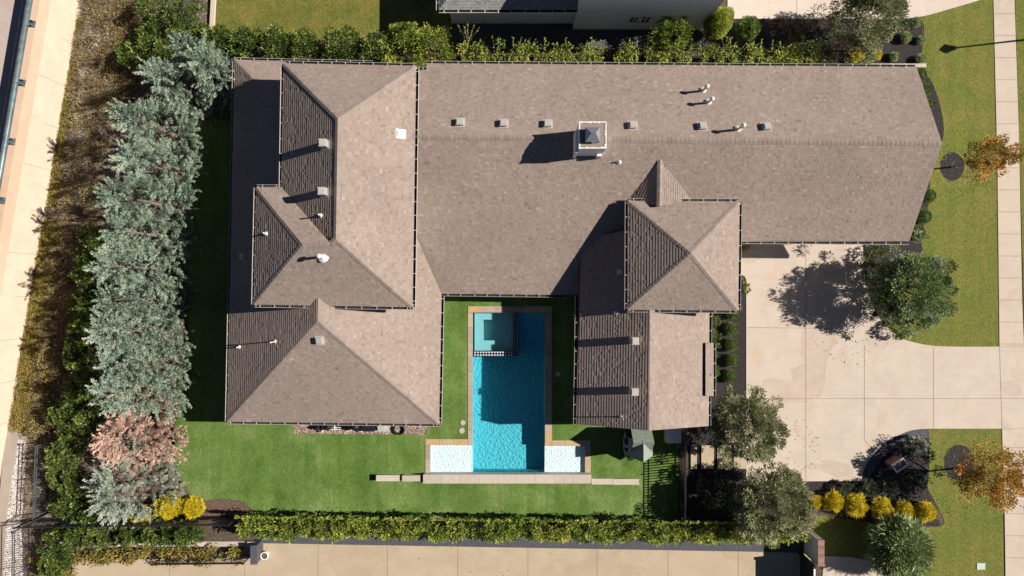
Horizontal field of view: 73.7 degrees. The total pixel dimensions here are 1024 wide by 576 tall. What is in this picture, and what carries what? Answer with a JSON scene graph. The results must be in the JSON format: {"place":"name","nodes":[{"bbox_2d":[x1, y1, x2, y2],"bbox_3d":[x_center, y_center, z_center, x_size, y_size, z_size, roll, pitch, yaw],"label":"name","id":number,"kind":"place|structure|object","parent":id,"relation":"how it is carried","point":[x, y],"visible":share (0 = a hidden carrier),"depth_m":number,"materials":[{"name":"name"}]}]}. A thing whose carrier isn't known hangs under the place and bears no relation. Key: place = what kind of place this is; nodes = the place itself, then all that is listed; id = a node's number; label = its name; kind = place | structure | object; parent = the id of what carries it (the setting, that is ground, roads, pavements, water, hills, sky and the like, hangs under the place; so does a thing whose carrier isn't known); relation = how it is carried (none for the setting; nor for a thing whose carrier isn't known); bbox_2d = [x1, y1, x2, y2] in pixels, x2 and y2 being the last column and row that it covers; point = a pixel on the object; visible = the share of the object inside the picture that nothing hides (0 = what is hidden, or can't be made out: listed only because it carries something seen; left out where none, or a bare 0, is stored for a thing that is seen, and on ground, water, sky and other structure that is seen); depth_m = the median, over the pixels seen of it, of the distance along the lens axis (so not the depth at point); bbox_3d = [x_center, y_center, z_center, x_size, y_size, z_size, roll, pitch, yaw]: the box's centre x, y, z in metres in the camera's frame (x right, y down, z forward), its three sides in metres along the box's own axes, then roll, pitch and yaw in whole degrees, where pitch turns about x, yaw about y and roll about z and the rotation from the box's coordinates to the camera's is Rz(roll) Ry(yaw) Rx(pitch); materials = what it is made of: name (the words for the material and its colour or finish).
{"place":"outdoors","nodes":[
{"label":"outdoors","id":0,"kind":"place"},
{"bbox_2d":[0,0,25,150],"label":"road deck","id":1,"kind":"structure","parent":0,"point":[11,15],"depth_m":39.92,"materials":[{"name":"concrete"}]},
{"bbox_2d":[0,0,210,575],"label":"bank","id":2,"kind":"structure","parent":0,"point":[141,91],"depth_m":42.66,"materials":[{"name":"soil"}]},
{"bbox_2d":[7,16,89,434],"bbox_3d":[-28.590,-3.909,42.443,2.599,0.388,26.470,7,90,0],"label":"creeper","id":3,"kind":"object","parent":2,"relation":"on","point":[21,403],"visible":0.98,"depth_m":42.45,"materials":[{"name":"plant"}]},
{"bbox_2d":[3,29,99,575],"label":"river rocks","id":4,"kind":"object","parent":2,"relation":"on","point":[14,520],"visible":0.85,"depth_m":42.61,"materials":[{"name":"stone"}]},
{"bbox_2d":[46,402,77,428],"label":"holly shrub","id":5,"kind":"object","parent":2,"relation":"on","point":[55,414],"visible":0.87,"depth_m":40.92,"materials":[{"name":"green plant"}]},
{"bbox_2d":[44,457,84,491],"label":"holly shrub","id":6,"kind":"object","parent":2,"relation":"on","point":[50,475],"visible":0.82,"depth_m":40.81,"materials":[{"name":"green plant"}]},
{"bbox_2d":[46,488,82,520],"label":"holly shrub","id":7,"kind":"object","parent":2,"relation":"on","point":[62,507],"visible":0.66,"depth_m":40.84,"materials":[{"name":"green plant"}]},
{"bbox_2d":[44,430,85,469],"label":"holly shrub","id":8,"kind":"object","parent":2,"relation":"on","point":[56,455],"visible":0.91,"depth_m":40.81,"materials":[{"name":"green plant"}]},
{"bbox_2d":[50,415,94,458],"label":"holly shrub","id":9,"kind":"object","parent":2,"relation":"on","point":[61,440],"visible":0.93,"depth_m":40.96,"materials":[{"name":"green plant"}]},
{"bbox_2d":[56,470,92,505],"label":"holly shrub","id":10,"kind":"object","parent":2,"relation":"on","point":[64,489],"visible":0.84,"depth_m":40.91,"materials":[{"name":"green plant"}]},
{"bbox_2d":[54,379,94,412],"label":"holly shrub","id":11,"kind":"object","parent":2,"relation":"on","point":[67,400],"visible":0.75,"depth_m":40.84,"materials":[{"name":"green plant"}]},
{"bbox_2d":[61,342,98,372],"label":"holly shrub","id":12,"kind":"object","parent":2,"relation":"on","point":[75,365],"visible":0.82,"depth_m":40.87,"materials":[{"name":"green plant"}]},
{"bbox_2d":[65,320,99,347],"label":"holly shrub","id":13,"kind":"object","parent":2,"relation":"on","point":[75,335],"visible":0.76,"depth_m":40.76,"materials":[{"name":"green plant"}]},
{"bbox_2d":[67,496,99,525],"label":"holly shrub","id":14,"kind":"object","parent":2,"relation":"on","point":[81,518],"visible":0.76,"depth_m":40.89,"materials":[{"name":"green plant"}]},
{"bbox_2d":[65,360,102,399],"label":"holly shrub","id":15,"kind":"object","parent":2,"relation":"on","point":[89,375],"visible":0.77,"depth_m":41.00,"materials":[{"name":"green plant"}]},
{"bbox_2d":[68,295,101,328],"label":"holly shrub","id":16,"kind":"object","parent":2,"relation":"on","point":[77,309],"visible":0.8,"depth_m":40.85,"materials":[{"name":"green plant"}]},
{"bbox_2d":[17,0,157,508],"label":"dry brush","id":17,"kind":"object","parent":2,"relation":"on","point":[29,488],"visible":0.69,"depth_m":42.45,"materials":[{"name":"plant"}]},
{"bbox_2d":[67,256,108,287],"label":"holly shrub","id":18,"kind":"object","parent":2,"relation":"on","point":[84,275],"visible":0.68,"depth_m":40.69,"materials":[{"name":"green plant"}]},
{"bbox_2d":[69,389,108,432],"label":"holly shrub","id":19,"kind":"object","parent":2,"relation":"on","point":[80,419],"visible":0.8,"depth_m":41.00,"materials":[{"name":"green plant"}]},
{"bbox_2d":[70,280,109,309],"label":"holly shrub","id":20,"kind":"object","parent":2,"relation":"on","point":[81,290],"visible":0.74,"depth_m":40.76,"materials":[{"name":"green plant"}]},
{"bbox_2d":[76,223,108,253],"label":"holly shrub","id":21,"kind":"object","parent":2,"relation":"on","point":[86,238],"visible":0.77,"depth_m":41.08,"materials":[{"name":"green plant"}]},
{"bbox_2d":[114,39,147,70],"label":"holly shrub","id":22,"kind":"object","parent":2,"relation":"on","point":[125,61],"visible":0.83,"depth_m":41.09,"materials":[{"name":"green plant"}]},
{"bbox_2d":[80,435,189,539],"bbox_3d":[-23.141,11.780,40.430,6.341,4.474,5.945,-13,90,0],"label":"juniper","id":23,"kind":"object","parent":2,"relation":"on","point":[104,488],"visible":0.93,"depth_m":40.62,"materials":[{"name":"green plant"}]},
{"bbox_2d":[82,230,192,309],"bbox_3d":[-21.380,-1.263,38.952,4.495,7.430,4.769,24,90,0],"label":"juniper","id":24,"kind":"object","parent":2,"relation":"on","point":[104,254],"visible":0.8,"depth_m":38.92,"materials":[{"name":"green plant"}]},
{"bbox_2d":[86,381,189,479],"bbox_3d":[-22.372,8.894,40.355,6.098,4.624,5.680,19,90,0],"label":"dead juniper","id":25,"kind":"object","parent":2,"relation":"on","point":[104,449],"visible":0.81,"depth_m":40.58,"materials":[{"name":"brown plant"}]},
{"bbox_2d":[82,290,195,368],"bbox_3d":[-21.692,2.433,39.225,5.561,6.883,5.176,30,90,0],"label":"juniper","id":26,"kind":"object","parent":2,"relation":"on","point":[104,331],"visible":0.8,"depth_m":39.10,"materials":[{"name":"green plant"}]},
{"bbox_2d":[84,334,193,424],"bbox_3d":[-22.068,5.438,39.339,5.192,6.655,5.708,0,90,0],"label":"juniper","id":27,"kind":"object","parent":2,"relation":"on","point":[102,386],"visible":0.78,"depth_m":39.62,"materials":[{"name":"green plant"}]},
{"bbox_2d":[125,26,163,63],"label":"thicket shrub","id":28,"kind":"object","parent":2,"relation":"on","point":[143,41],"visible":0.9,"depth_m":40.91,"materials":[{"name":"green plant"}]},
{"bbox_2d":[92,261,198,332],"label":"juniper","id":29,"kind":"object","parent":2,"relation":"on","point":[114,291],"visible":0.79,"depth_m":39.47,"materials":[{"name":"green plant"}]},
{"bbox_2d":[93,306,200,395],"bbox_3d":[-21.750,4.007,39.580,5.316,6.746,5.903,0,90,0],"label":"juniper","id":30,"kind":"object","parent":2,"relation":"on","point":[139,374],"visible":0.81,"depth_m":39.61,"materials":[{"name":"green plant"}]},
{"bbox_2d":[93,164,201,241],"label":"juniper","id":31,"kind":"object","parent":2,"relation":"on","point":[124,207],"visible":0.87,"depth_m":39.30,"materials":[{"name":"green plant"}]},
{"bbox_2d":[97,199,203,271],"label":"juniper","id":32,"kind":"object","parent":2,"relation":"on","point":[118,223],"visible":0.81,"depth_m":40.02,"materials":[{"name":"green plant"}]},
{"bbox_2d":[138,5,178,53],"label":"thicket shrub","id":33,"kind":"object","parent":2,"relation":"on","point":[149,25],"visible":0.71,"depth_m":40.90,"materials":[{"name":"green plant"}]},
{"bbox_2d":[160,0,208,35],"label":"thicket shrub","id":34,"kind":"object","parent":2,"relation":"on","point":[195,5],"visible":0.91,"depth_m":41.15,"materials":[{"name":"green plant"}]},
{"bbox_2d":[150,423,252,524],"bbox_3d":[-19.312,11.609,42.647,6.625,0.001,6.406,0,90,0],"label":"mulch bed","id":35,"kind":"object","parent":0,"point":[231,508],"visible":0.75,"depth_m":42.65,"materials":[{"name":"soil"}]},
{"bbox_2d":[153,493,182,520],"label":"yellow shrub","id":36,"kind":"object","parent":35,"relation":"on","point":[167,510],"visible":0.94,"depth_m":41.65,"materials":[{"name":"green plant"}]},
{"bbox_2d":[178,495,205,519],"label":"yellow shrub","id":37,"kind":"object","parent":35,"relation":"on","point":[191,508],"visible":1,"depth_m":41.84,"materials":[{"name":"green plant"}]},
{"bbox_2d":[215,0,451,41],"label":"lawn","id":38,"kind":"structure","parent":0,"point":[367,16],"depth_m":42.64,"materials":[{"name":"plant"}]},
{"bbox_2d":[175,120,677,519],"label":"lawn","id":39,"kind":"structure","parent":0,"point":[277,470],"depth_m":42.64,"materials":[{"name":"plant"}]},
{"bbox_2d":[294,425,427,434],"bbox_3d":[-9.406,8.711,42.633,8.438,0.001,0.922,0,90,0],"label":"gravel base","id":40,"kind":"object","parent":39,"relation":"on","point":[390,431],"visible":0.33,"depth_m":42.63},
{"bbox_2d":[423,472,590,482],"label":"wall","id":41,"kind":"structure","parent":39,"relation":"on","point":[507,477],"depth_m":42.05,"materials":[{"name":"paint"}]},
{"bbox_2d":[234,511,810,549],"bbox_3d":[0.545,14.698,41.519,34.809,2.296,2.343,1,90,0],"label":"vine hedge","id":42,"kind":"object","parent":39,"relation":"on","point":[318,528],"visible":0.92,"depth_m":41.10,"materials":[{"name":"green plant"}]},
{"bbox_2d":[622,429,653,461],"bbox_3d":[7.570,9.553,41.291,1.708,2.752,2.278,0,90,0],"label":"playhouse","id":43,"kind":"object","parent":39,"relation":"on","point":[638,444],"visible":0.98,"depth_m":40.43,"materials":[{"name":"grey wood"}]},
{"bbox_2d":[72,543,810,575],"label":"driveway","id":44,"kind":"structure","parent":0,"point":[283,559],"depth_m":42.63,"materials":[{"name":"concrete"}]},
{"bbox_2d":[151,554,249,565],"bbox_3d":[-18.953,16.656,41.872,5.554,1.590,0.085,-1,90,0],"label":"iron fence","id":45,"kind":"object","parent":44,"relation":"on","point":[198,563],"visible":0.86,"depth_m":41.48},
{"bbox_2d":[30,0,1023,575],"bbox_3d":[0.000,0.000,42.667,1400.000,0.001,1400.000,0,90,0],"label":"ground","id":46,"kind":"structure","parent":0,"point":[210,532],"depth_m":42.67,"materials":[{"name":"soil"}]},
{"bbox_2d":[0,426,19,575],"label":"wall footing","id":47,"kind":"object","parent":46,"relation":"on","point":[9,452],"depth_m":42.51,"materials":[{"name":"concrete"}]},
{"bbox_2d":[11,440,52,575],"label":"iron fence","id":48,"kind":"object","parent":46,"relation":"on","point":[35,482],"visible":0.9,"depth_m":41.42,"materials":[{"name":"metal"}]},
{"bbox_2d":[0,0,81,480],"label":"retaining wall","id":49,"kind":"structure","parent":46,"relation":"on","point":[26,179],"depth_m":40.89,"materials":[{"name":"beige concrete"}]},
{"bbox_2d":[0,0,35,203],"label":"steel railing","id":50,"kind":"object","parent":49,"relation":"on","point":[27,22],"visible":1,"depth_m":38.52,"materials":[{"name":"metal"}]},
{"bbox_2d":[36,545,70,575],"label":"green shrub","id":51,"kind":"object","parent":46,"relation":"on","point":[62,567],"visible":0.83,"depth_m":41.47,"materials":[{"name":"green plant"}]},
{"bbox_2d":[36,528,76,563],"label":"green shrub","id":52,"kind":"object","parent":46,"relation":"on","point":[66,550],"visible":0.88,"depth_m":41.44,"materials":[{"name":"green plant"}]},
{"bbox_2d":[61,521,101,549],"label":"green shrub","id":53,"kind":"object","parent":46,"relation":"on","point":[75,540],"visible":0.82,"depth_m":41.35,"materials":[{"name":"green plant"}]},
{"bbox_2d":[86,521,123,550],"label":"green shrub","id":54,"kind":"object","parent":46,"relation":"on","point":[102,541],"visible":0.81,"depth_m":41.41,"materials":[{"name":"green plant"}]},
{"bbox_2d":[13,515,239,528],"bbox_3d":[-23.406,14.297,41.747,12.898,1.840,0.085,-1,90,0],"label":"iron fence","id":55,"kind":"object","parent":46,"relation":"on","point":[119,525],"visible":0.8,"depth_m":41.34,"materials":[{"name":"metal"}]},
{"bbox_2d":[114,519,155,549],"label":"green shrub","id":56,"kind":"object","parent":46,"relation":"on","point":[125,541],"visible":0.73,"depth_m":41.36,"materials":[{"name":"green plant"}]},
{"bbox_2d":[54,543,246,568],"bbox_3d":[-22.286,16.438,42.032,11.694,1.334,1.754,0,90,0],"label":"hedge","id":57,"kind":"object","parent":46,"relation":"on","point":[204,554],"visible":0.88,"depth_m":42.10,"materials":[{"name":"green plant"}]},
{"bbox_2d":[105,94,207,172],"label":"juniper","id":58,"kind":"object","parent":46,"relation":"on","point":[150,129],"visible":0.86,"depth_m":39.58,"materials":[{"name":"green plant"}]},
{"bbox_2d":[58,539,255,546],"bbox_3d":[-22.000,15.859,42.417,12.238,0.500,0.344,0,90,0],"label":"stone ledge","id":59,"kind":"object","parent":46,"relation":"on","point":[232,542],"visible":0.41,"depth_m":42.32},
{"bbox_2d":[138,515,176,549],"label":"green shrub","id":60,"kind":"object","parent":46,"relation":"on","point":[147,531],"visible":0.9,"depth_m":41.55,"materials":[{"name":"green plant"}]},
{"bbox_2d":[108,127,207,216],"bbox_3d":[-20.788,-6.773,39.611,4.784,6.111,4.932,-41,90,0],"label":"juniper","id":61,"kind":"object","parent":46,"relation":"on","point":[127,157],"visible":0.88,"depth_m":39.91,"materials":[{"name":"green plant"}]},
{"bbox_2d":[133,56,224,131],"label":"juniper","id":62,"kind":"object","parent":46,"relation":"on","point":[174,72],"visible":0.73,"depth_m":39.54,"materials":[{"name":"green plant"}]},
{"bbox_2d":[170,518,205,549],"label":"green shrub","id":63,"kind":"object","parent":46,"relation":"on","point":[181,538],"visible":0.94,"depth_m":41.52,"materials":[{"name":"green plant"}]},
{"bbox_2d":[164,29,239,88],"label":"juniper","id":64,"kind":"object","parent":46,"relation":"on","point":[179,44],"visible":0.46,"depth_m":38.80,"materials":[{"name":"green plant"}]},
{"bbox_2d":[179,41,239,115],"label":"juniper","id":65,"kind":"object","parent":46,"relation":"on","point":[210,56],"visible":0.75,"depth_m":39.24,"materials":[{"name":"green plant"}]},
{"bbox_2d":[198,22,237,58],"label":"hedge shrub","id":66,"kind":"object","parent":46,"relation":"on","point":[221,30],"visible":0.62,"depth_m":40.69,"materials":[{"name":"green plant"}]},
{"bbox_2d":[225,25,270,57],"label":"hedge shrub","id":67,"kind":"object","parent":46,"relation":"on","point":[248,36],"visible":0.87,"depth_m":40.64,"materials":[{"name":"green plant"}]},
{"bbox_2d":[256,22,297,58],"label":"hedge shrub","id":68,"kind":"object","parent":46,"relation":"on","point":[272,34],"visible":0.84,"depth_m":40.57,"materials":[{"name":"green plant"}]},
{"bbox_2d":[284,25,325,58],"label":"hedge shrub","id":69,"kind":"object","parent":46,"relation":"on","point":[310,43],"visible":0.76,"depth_m":40.69,"materials":[{"name":"green plant"}]},
{"bbox_2d":[321,25,364,59],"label":"hedge shrub","id":70,"kind":"object","parent":46,"relation":"on","point":[337,36],"visible":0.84,"depth_m":40.59,"materials":[{"name":"green plant"}]},
{"bbox_2d":[353,29,397,62],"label":"hedge shrub","id":71,"kind":"object","parent":46,"relation":"on","point":[370,40],"visible":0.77,"depth_m":40.64,"materials":[{"name":"green plant"}]},
{"bbox_2d":[376,21,433,65],"bbox_3d":[-6.568,-14.517,41.179,3.766,2.994,3.272,0,90,0],"label":"hedge shrub","id":72,"kind":"object","parent":46,"relation":"on","point":[399,28],"visible":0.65,"depth_m":40.70,"materials":[{"name":"green plant"}]},
{"bbox_2d":[405,22,456,66],"bbox_3d":[-4.852,-14.504,41.127,3.120,3.095,3.065,0,90,0],"label":"hedge shrub","id":73,"kind":"object","parent":46,"relation":"on","point":[436,37],"visible":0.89,"depth_m":40.57,"materials":[{"name":"green plant"}]},
{"bbox_2d":[456,35,507,60],"bbox_3d":[-1.780,-14.061,41.471,3.191,2.396,1.843,0,90,0],"label":"vine mound","id":74,"kind":"object","parent":46,"relation":"on","point":[481,56],"visible":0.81,"depth_m":40.88,"materials":[{"name":"green plant"}]},
{"bbox_2d":[425,306,590,473],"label":"swimming pool","id":75,"kind":"structure","parent":46,"relation":"in","point":[509,388],"depth_m":43.72,"materials":[{"name":"liquid"}]},
{"bbox_2d":[508,37,549,61],"bbox_3d":[1.018,-14.005,41.445,2.644,2.446,1.923,0,90,0],"label":"vine mound","id":76,"kind":"object","parent":46,"relation":"on","point":[536,56],"visible":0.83,"depth_m":40.90,"materials":[{"name":"green plant"}]},
{"bbox_2d":[549,37,608,61],"bbox_3d":[3.922,-13.971,41.450,3.725,2.436,1.860,0,90,0],"label":"vine mound","id":77,"kind":"object","parent":46,"relation":"on","point":[567,57],"visible":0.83,"depth_m":40.86,"materials":[{"name":"green plant"}]},
{"bbox_2d":[225,57,941,430],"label":"house","id":78,"kind":"structure","parent":46,"relation":"on","point":[379,213],"depth_m":37.48,"materials":[{"name":"tile"}]},
{"bbox_2d":[449,46,845,58],"bbox_3d":[8.156,-14.406,41.872,23.835,1.590,0.085,0,90,0],"label":"iron fence","id":79,"kind":"object","parent":46,"relation":"on","point":[645,52],"visible":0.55,"depth_m":41.60,"materials":[{"name":"metal"}]},
{"bbox_2d":[642,37,696,62],"bbox_3d":[9.441,-14.024,41.486,3.299,2.366,2.007,0,90,0],"label":"vine mound","id":80,"kind":"object","parent":46,"relation":"on","point":[661,58],"visible":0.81,"depth_m":40.87,"materials":[{"name":"green plant"}]},
{"bbox_2d":[678,428,686,528],"bbox_3d":[10.422,11.391,41.747,0.084,1.840,6.053,0,90,0],"label":"iron fence","id":81,"kind":"object","parent":46,"relation":"on","point":[682,492],"visible":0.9,"depth_m":41.61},
{"bbox_2d":[695,36,740,62],"bbox_3d":[12.416,-13.957,41.511,2.763,2.314,2.070,0,90,0],"label":"vine mound","id":82,"kind":"object","parent":46,"relation":"on","point":[723,59],"visible":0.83,"depth_m":40.88,"materials":[{"name":"green plant"}]},
{"bbox_2d":[804,529,823,565],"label":"garden pier","id":83,"kind":"structure","parent":46,"relation":"on","point":[814,548],"depth_m":41.18,"materials":[{"name":"brick"}]},
{"bbox_2d":[436,0,723,28],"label":"neighbour house","id":84,"kind":"structure","parent":0,"point":[613,14],"depth_m":39.77,"materials":[{"name":"brick"}]},
{"bbox_2d":[238,23,928,551],"bbox_3d":[4.375,-0.047,42.639,43.375,0.035,33.094,0,90,0],"label":"gravel strip","id":85,"kind":"object","parent":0,"point":[578,37],"visible":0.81,"depth_m":42.65,"materials":[{"name":"gravel"}]},
{"bbox_2d":[643,16,695,59],"bbox_3d":[9.472,-15.099,41.154,2.974,3.036,2.367,0,90,0],"label":"shrub","id":86,"kind":"object","parent":85,"relation":"on","point":[684,36],"visible":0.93,"depth_m":40.62,"materials":[{"name":"green plant"}]},
{"bbox_2d":[688,18,943,526],"bbox_3d":[18.981,-0.891,42.655,15.963,0.001,32.031,0,90,0],"label":"mulch bed","id":87,"kind":"object","parent":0,"point":[908,52],"visible":0.36,"depth_m":42.66,"materials":[{"name":"soil"}]},
{"bbox_2d":[703,6,734,39],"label":"evergreen shrub","id":88,"kind":"object","parent":87,"relation":"on","point":[719,22],"visible":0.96,"depth_m":40.17,"materials":[{"name":"green plant"}]},
{"bbox_2d":[734,15,761,42],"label":"evergreen shrub","id":89,"kind":"object","parent":87,"relation":"on","point":[748,27],"visible":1,"depth_m":41.47,"materials":[{"name":"green plant"}]},
{"bbox_2d":[708,384,790,469],"bbox_3d":[13.864,8.107,40.441,4.427,4.453,5.210,0,90,0],"label":"crape myrtle","id":90,"kind":"object","parent":87,"relation":"on","point":[757,424],"visible":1,"depth_m":39.31,"materials":[{"name":"green plant"}]},
{"bbox_2d":[728,460,818,546],"bbox_3d":[15.286,12.629,40.295,5.366,4.744,4.900,0,90,0],"label":"crape myrtle","id":91,"kind":"object","parent":87,"relation":"on","point":[747,503],"visible":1,"depth_m":39.34,"materials":[{"name":"green plant"}]},
{"bbox_2d":[738,38,834,63],"bbox_3d":[16.517,-13.855,41.405,5.883,2.528,1.945,0,90,0],"label":"vine mound","id":92,"kind":"object","parent":87,"relation":"on","point":[817,60],"visible":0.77,"depth_m":40.87,"materials":[{"name":"green plant"}]},
{"bbox_2d":[843,492,870,518],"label":"yellow shrub","id":93,"kind":"object","parent":87,"relation":"on","point":[856,505],"visible":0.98,"depth_m":41.81,"materials":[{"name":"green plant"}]},
{"bbox_2d":[819,0,914,63],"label":"crape myrtle","id":94,"kind":"object","parent":87,"relation":"on","point":[889,10],"visible":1,"depth_m":39.31,"materials":[{"name":"green plant"}]},
{"bbox_2d":[861,228,958,338],"bbox_3d":[23.428,-0.002,40.073,5.547,5.188,5.218,39,90,0],"label":"chaste tree","id":95,"kind":"object","parent":87,"relation":"on","point":[919,267],"visible":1,"depth_m":39.32,"materials":[{"name":"green plant"}]},
{"bbox_2d":[727,0,977,18],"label":"driveway","id":96,"kind":"structure","parent":0,"point":[770,9],"depth_m":42.62,"materials":[{"name":"concrete"}]},
{"bbox_2d":[822,556,886,575],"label":"driveway","id":97,"kind":"structure","parent":0,"point":[841,566],"depth_m":42.63,"materials":[{"name":"concrete"}]},
{"bbox_2d":[741,244,1023,480],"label":"driveway","id":98,"kind":"structure","parent":0,"point":[854,415],"depth_m":42.62,"materials":[{"name":"concrete"}]},
{"bbox_2d":[805,0,1023,575],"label":"lawn","id":99,"kind":"structure","parent":0,"point":[961,227],"depth_m":42.65,"materials":[{"name":"plant"}]},
{"bbox_2d":[862,510,940,575],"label":"round evergreen","id":100,"kind":"object","parent":99,"relation":"on","point":[902,547],"visible":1,"depth_m":40.34,"materials":[{"name":"green plant"}]},
{"bbox_2d":[940,152,973,479],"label":"tree ring mulch","id":101,"kind":"object","parent":99,"relation":"on","point":[952,174],"visible":0.78,"depth_m":42.64,"materials":[{"name":"soil"}]},
{"bbox_2d":[948,438,1023,513],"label":"maple tree","id":102,"kind":"object","parent":101,"relation":"on","point":[1013,481],"visible":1,"depth_m":39.24,"materials":[{"name":"orange plant"}]},
{"bbox_2d":[951,133,1023,182],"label":"maple tree","id":103,"kind":"object","parent":101,"relation":"on","point":[1002,150],"visible":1,"depth_m":39.20,"materials":[{"name":"orange plant"}]},
{"bbox_2d":[993,0,1023,345],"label":"sidewalk","id":104,"kind":"structure","parent":0,"point":[1011,333],"depth_m":42.62,"materials":[{"name":"concrete"}]},
{"bbox_2d":[1002,429,1023,575],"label":"sidewalk","id":105,"kind":"structure","parent":0,"point":[1013,439],"depth_m":42.62,"materials":[{"name":"concrete"}]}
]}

